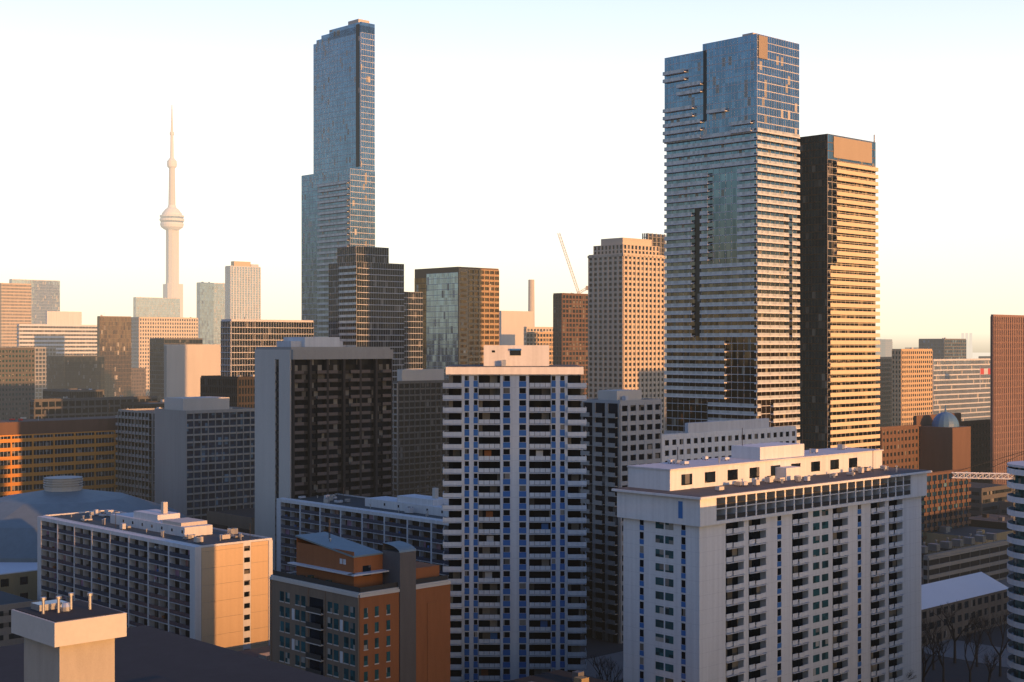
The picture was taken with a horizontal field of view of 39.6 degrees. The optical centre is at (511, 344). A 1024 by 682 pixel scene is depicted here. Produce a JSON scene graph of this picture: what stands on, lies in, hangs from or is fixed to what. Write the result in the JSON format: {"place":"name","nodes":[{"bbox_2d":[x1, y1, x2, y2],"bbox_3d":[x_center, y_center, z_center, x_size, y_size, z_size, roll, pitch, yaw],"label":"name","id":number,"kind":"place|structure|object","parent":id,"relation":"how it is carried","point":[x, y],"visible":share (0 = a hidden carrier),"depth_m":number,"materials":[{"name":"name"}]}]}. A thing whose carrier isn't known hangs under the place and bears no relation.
{"place":"outdoors","nodes":[
{"label":"outdoors","id":0,"kind":"place"},
{"bbox_2d":[0,592,342,681],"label":"rooftop","id":1,"kind":"object","parent":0,"point":[77,641],"visible":1,"depth_m":167.67,"materials":[{"name":"concrete"}]},
{"bbox_2d":[0,0,1023,352],"label":"sky","id":2,"kind":"structure","parent":0,"point":[503,128],"materials":[{"name":"white"}]},
{"bbox_2d":[581,353,1012,681],"bbox_3d":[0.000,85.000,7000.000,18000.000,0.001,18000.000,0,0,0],"label":"city ground","id":3,"kind":"structure","parent":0,"point":[958,671],"depth_m":380.75,"materials":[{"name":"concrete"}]},
{"bbox_2d":[0,283,30,347],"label":"brown office","id":4,"kind":"structure","parent":3,"relation":"on","point":[15,304],"depth_m":1709.51,"materials":[{"name":"beige stone"}]},
{"bbox_2d":[0,347,34,419],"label":"building","id":5,"kind":"structure","parent":3,"relation":"on","point":[17,379],"depth_m":909.83,"materials":[{"name":"concrete"}]},
{"bbox_2d":[6,341,55,398],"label":"block","id":6,"kind":"structure","parent":3,"relation":"on","point":[42,354],"depth_m":1377.53,"materials":[{"name":"concrete"}]},
{"bbox_2d":[9,279,59,323],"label":"building","id":7,"kind":"structure","parent":3,"relation":"on","point":[45,295],"depth_m":1929.46,"materials":[{"name":"white paint"}]},
{"bbox_2d":[17,311,96,355],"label":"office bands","id":8,"kind":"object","parent":3,"relation":"on","point":[64,333],"visible":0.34,"depth_m":1421.08,"materials":[{"name":"paint"}]},
{"bbox_2d":[0,407,117,497],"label":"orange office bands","id":9,"kind":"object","parent":3,"relation":"on","point":[34,453],"visible":0.55,"depth_m":619.01,"materials":[{"name":"orange concrete"}]},
{"bbox_2d":[42,388,103,398],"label":"block","id":10,"kind":"structure","parent":3,"relation":"on","point":[68,393],"depth_m":882.14,"materials":[{"name":"concrete"}]},
{"bbox_2d":[47,354,104,396],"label":"block","id":11,"kind":"structure","parent":3,"relation":"on","point":[82,371],"depth_m":1183.52,"materials":[{"name":"grey glass"}]},
{"bbox_2d":[0,476,186,599],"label":"domed arena roof","id":12,"kind":"structure","parent":3,"relation":"on","point":[20,513],"depth_m":479.46,"materials":[{"name":"blue metal"},{"name":"yellow brick"},{"name":"dark glass"}]},
{"bbox_2d":[29,394,157,418],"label":"building","id":13,"kind":"structure","parent":3,"relation":"on","point":[65,407],"depth_m":818.54,"materials":[{"name":"concrete"}]},
{"bbox_2d":[97,315,130,396],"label":"building","id":14,"kind":"structure","parent":3,"relation":"on","point":[114,340],"depth_m":1310.61,"materials":[{"name":"white paint"}]},
{"bbox_2d":[115,407,160,501],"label":"block","id":15,"kind":"structure","parent":3,"relation":"on","point":[135,446],"depth_m":621.38,"materials":[{"name":"concrete"}]},
{"bbox_2d":[131,368,145,395],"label":"block","id":16,"kind":"structure","parent":3,"relation":"on","point":[138,381],"depth_m":1355.51,"materials":[{"name":"beige concrete"}]},
{"bbox_2d":[121,399,163,408],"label":"block","id":17,"kind":"structure","parent":3,"relation":"on","point":[140,404],"depth_m":813.81,"materials":[{"name":"grey glass"}]},
{"bbox_2d":[37,502,272,650],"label":"apartment building","id":18,"kind":"structure","parent":3,"relation":"on","point":[164,568],"depth_m":366.58,"materials":[{"name":"concrete"}]},
{"bbox_2d":[133,297,179,316],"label":"pale office tower","id":19,"kind":"structure","parent":3,"relation":"on","point":[154,307],"depth_m":2223.68,"materials":[{"name":"stone"}]},
{"bbox_2d":[131,317,197,395],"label":"building","id":20,"kind":"structure","parent":3,"relation":"on","point":[144,330],"depth_m":1509.53,"materials":[{"name":"beige concrete"}]},
{"bbox_2d":[159,104,183,316],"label":"communications tower","id":21,"kind":"structure","parent":3,"relation":"on","point":[171,219],"depth_m":2553.94,"materials":[{"name":"concrete"}]},
{"bbox_2d":[149,338,202,400],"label":"block","id":22,"kind":"structure","parent":3,"relation":"on","point":[156,365],"depth_m":1061.06,"materials":[{"name":"concrete"}]},
{"bbox_2d":[164,344,220,397],"bbox_3d":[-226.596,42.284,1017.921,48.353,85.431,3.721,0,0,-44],"label":"pale slab","id":23,"kind":"object","parent":3,"relation":"on","point":[187,367],"visible":0.46,"depth_m":1011.96,"materials":[{"name":"concrete"}]},
{"bbox_2d":[155,396,254,519],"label":"apartment building","id":24,"kind":"structure","parent":3,"relation":"on","point":[204,454],"depth_m":569.78,"materials":[{"name":"concrete"}]},
{"bbox_2d":[197,282,224,343],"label":"building","id":25,"kind":"structure","parent":3,"relation":"on","point":[210,306],"depth_m":1910.96,"materials":[{"name":"white paint"}]},
{"bbox_2d":[200,374,254,407],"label":"block","id":26,"kind":"structure","parent":3,"relation":"on","point":[238,390],"depth_m":663.50,"materials":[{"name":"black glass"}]},
{"bbox_2d":[225,261,260,319],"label":"building","id":27,"kind":"structure","parent":3,"relation":"on","point":[242,289],"depth_m":1812.95,"materials":[{"name":"white paint"}]},
{"bbox_2d":[220,317,313,376],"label":"office building","id":28,"kind":"structure","parent":3,"relation":"on","point":[242,339],"depth_m":686.57,"materials":[{"name":"white paint"}]},
{"bbox_2d":[255,337,392,570],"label":"brown tower","id":29,"kind":"structure","parent":3,"relation":"on","point":[323,415],"depth_m":473.52,"materials":[{"name":"clear concrete"}]},
{"bbox_2d":[301,19,374,336],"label":"supertall tower","id":30,"kind":"structure","parent":3,"relation":"on","point":[338,197],"depth_m":832.57,"materials":[{"name":"glass"}]},
{"bbox_2d":[269,532,450,681],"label":"brick midrise","id":31,"kind":"structure","parent":3,"relation":"on","point":[343,610],"depth_m":275.78,"materials":[{"name":"brown brick"}]},
{"bbox_2d":[276,488,448,578],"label":"apartment building","id":32,"kind":"structure","parent":3,"relation":"on","point":[414,520],"depth_m":430.58,"materials":[{"name":"concrete"}]},
{"bbox_2d":[328,246,422,380],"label":"building","id":33,"kind":"structure","parent":3,"relation":"on","point":[371,303],"depth_m":711.54,"materials":[{"name":"glass"}]},
{"bbox_2d":[392,369,448,496],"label":"building","id":34,"kind":"structure","parent":3,"relation":"on","point":[418,429],"depth_m":648.28,"materials":[{"name":"concrete"}]},
{"bbox_2d":[414,267,498,379],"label":"bronze tower","id":35,"kind":"structure","parent":3,"relation":"on","point":[460,315],"depth_m":759.58,"materials":[{"name":"bronze-brown metal"},{"name":"glass"},{"name":"gravel"}]},
{"bbox_2d":[0,482,1012,681],"bbox_3d":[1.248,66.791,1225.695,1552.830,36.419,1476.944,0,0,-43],"label":"low-rise building","id":36,"kind":"structure","parent":3,"relation":"on","point":[989,503],"depth_m":541.27,"materials":[{"name":"grey brick"}]},
{"bbox_2d":[443,345,586,681],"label":"apartment tower","id":37,"kind":"structure","parent":3,"relation":"on","point":[514,496],"depth_m":325.00,"materials":[{"name":"paint"}]},
{"bbox_2d":[499,311,532,344],"bbox_3d":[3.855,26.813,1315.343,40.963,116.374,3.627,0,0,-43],"label":"building","id":38,"kind":"structure","parent":3,"relation":"on","point":[512,324],"depth_m":1310.50,"materials":[{"name":"concrete"}]},
{"bbox_2d":[524,327,552,344],"bbox_3d":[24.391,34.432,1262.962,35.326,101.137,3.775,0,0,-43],"label":"building","id":39,"kind":"structure","parent":3,"relation":"on","point":[537,329],"depth_m":1257.22,"materials":[{"name":"concrete"}]},
{"bbox_2d":[526,331,552,364],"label":"orange block","id":40,"kind":"structure","parent":3,"relation":"on","point":[540,338],"depth_m":1005.68,"materials":[{"name":"concrete"}]},
{"bbox_2d":[553,293,587,401],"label":"brown tower","id":41,"kind":"structure","parent":3,"relation":"on","point":[570,328],"depth_m":905.85,"materials":[{"name":"concrete"}]},
{"bbox_2d":[557,233,587,293],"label":"luffing crane","id":42,"kind":"object","parent":3,"relation":"on","point":[573,278],"visible":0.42,"depth_m":999.12,"materials":[{"name":"metal"}]},
{"bbox_2d":[581,389,661,643],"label":"grey tower","id":43,"kind":"structure","parent":3,"relation":"on","point":[622,428],"depth_m":409.56,"materials":[{"name":"paint"}]},
{"bbox_2d":[587,238,664,433],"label":"building","id":44,"kind":"structure","parent":3,"relation":"on","point":[626,315],"depth_m":810.93,"materials":[{"name":"beige concrete"}]},
{"bbox_2d":[642,233,665,429],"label":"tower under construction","id":45,"kind":"structure","parent":3,"relation":"on","point":[658,240],"depth_m":910.76,"materials":[{"name":"concrete"}]},
{"bbox_2d":[662,418,796,462],"bbox_3d":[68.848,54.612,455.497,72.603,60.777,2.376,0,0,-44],"label":"building","id":46,"kind":"structure","parent":3,"relation":"on","point":[709,439],"depth_m":450.96,"materials":[{"name":"paint"}]},
{"bbox_2d":[662,32,799,442],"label":"tall tower","id":47,"kind":"structure","parent":3,"relation":"on","point":[732,136],"depth_m":544.54,"materials":[{"name":"glass"}]},
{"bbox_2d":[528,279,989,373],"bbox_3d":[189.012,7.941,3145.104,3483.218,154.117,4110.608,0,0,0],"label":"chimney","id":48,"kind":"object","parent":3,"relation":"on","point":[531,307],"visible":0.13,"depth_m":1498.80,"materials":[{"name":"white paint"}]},
{"bbox_2d":[612,428,931,681],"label":"white slab","id":49,"kind":"structure","parent":3,"relation":"on","point":[777,562],"depth_m":294.22,"materials":[{"name":"paint"}]},
{"bbox_2d":[581,568,1012,681],"bbox_3d":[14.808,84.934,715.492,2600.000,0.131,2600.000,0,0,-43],"label":"street grid","id":50,"kind":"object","parent":3,"relation":"on","point":[615,658],"visible":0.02,"depth_m":387.49,"materials":[{"name":"asphalt"}]},
{"bbox_2d":[585,599,1010,681],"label":"bare trees","id":51,"kind":"object","parent":3,"relation":"on","point":[976,646],"visible":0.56,"depth_m":353.79,"materials":[{"name":"brown plant"}]},
{"bbox_2d":[797,134,879,449],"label":"tower","id":52,"kind":"structure","parent":3,"relation":"on","point":[837,300],"depth_m":567.14,"materials":[{"name":"concrete"}]},
{"bbox_2d":[876,357,891,426],"bbox_3d":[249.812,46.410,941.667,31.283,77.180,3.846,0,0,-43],"label":"building","id":53,"kind":"structure","parent":3,"relation":"on","point":[885,395],"depth_m":935.09,"materials":[{"name":"concrete"}]},
{"bbox_2d":[876,339,892,356],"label":"block","id":54,"kind":"structure","parent":3,"relation":"on","point":[885,346],"depth_m":2481.78,"materials":[{"name":"white concrete"}]},
{"bbox_2d":[892,347,932,425],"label":"tan tower","id":55,"kind":"structure","parent":3,"relation":"on","point":[912,382],"depth_m":907.75,"materials":[{"name":"concrete"}]},
{"bbox_2d":[876,413,989,482],"bbox_3d":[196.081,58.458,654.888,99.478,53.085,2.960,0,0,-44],"label":"brown block","id":56,"kind":"structure","parent":3,"relation":"on","point":[899,446],"depth_m":639.78,"materials":[{"name":"brick"}]},
{"bbox_2d":[919,338,965,358],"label":"block","id":57,"kind":"structure","parent":3,"relation":"on","point":[943,348],"depth_m":1272.48,"materials":[{"name":"concrete"}]},
{"bbox_2d":[920,405,970,481],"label":"domed building","id":58,"kind":"structure","parent":3,"relation":"on","point":[945,441],"depth_m":634.88,"materials":[{"name":"brown brick"}]},
{"bbox_2d":[921,469,970,567],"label":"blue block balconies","id":59,"kind":"structure","parent":3,"relation":"on","point":[945,500],"depth_m":551.55,"materials":[{"name":"brown brick"}]},
{"bbox_2d":[933,358,989,420],"bbox_3d":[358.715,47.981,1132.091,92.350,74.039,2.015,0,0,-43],"label":"office building","id":60,"kind":"structure","parent":3,"relation":"on","point":[962,386],"depth_m":1130.42,"materials":[{"name":"white paint"}]},
{"bbox_2d":[921,572,1008,645],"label":"building","id":61,"kind":"structure","parent":3,"relation":"on","point":[981,592],"depth_m":420.08,"materials":[{"name":"grey concrete"}]},
{"bbox_2d":[923,540,1008,583],"bbox_3d":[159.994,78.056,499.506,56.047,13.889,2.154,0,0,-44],"label":"building","id":62,"kind":"structure","parent":3,"relation":"on","point":[991,559],"depth_m":498.50,"materials":[{"name":"concrete"}]},
{"bbox_2d":[921,532,996,554],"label":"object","id":63,"kind":"object","parent":62,"relation":"on","point":[946,544],"visible":0.83,"depth_m":502.27,"materials":[{"name":"metal"}]},
{"bbox_2d":[951,451,1023,479],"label":"crane jib","id":64,"kind":"object","parent":3,"relation":"on","point":[976,477],"visible":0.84,"depth_m":423.47,"materials":[{"name":"metal"}]},
{"bbox_2d":[990,314,1023,491],"bbox_3d":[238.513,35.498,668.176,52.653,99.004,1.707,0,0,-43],"label":"building","id":65,"kind":"structure","parent":3,"relation":"on","point":[1006,385],"depth_m":658.19,"materials":[{"name":"brick"}]},
{"bbox_2d":[1007,461,1023,681],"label":"apartment tower","id":66,"kind":"structure","parent":3,"relation":"on","point":[1015,619],"depth_m":298.64,"materials":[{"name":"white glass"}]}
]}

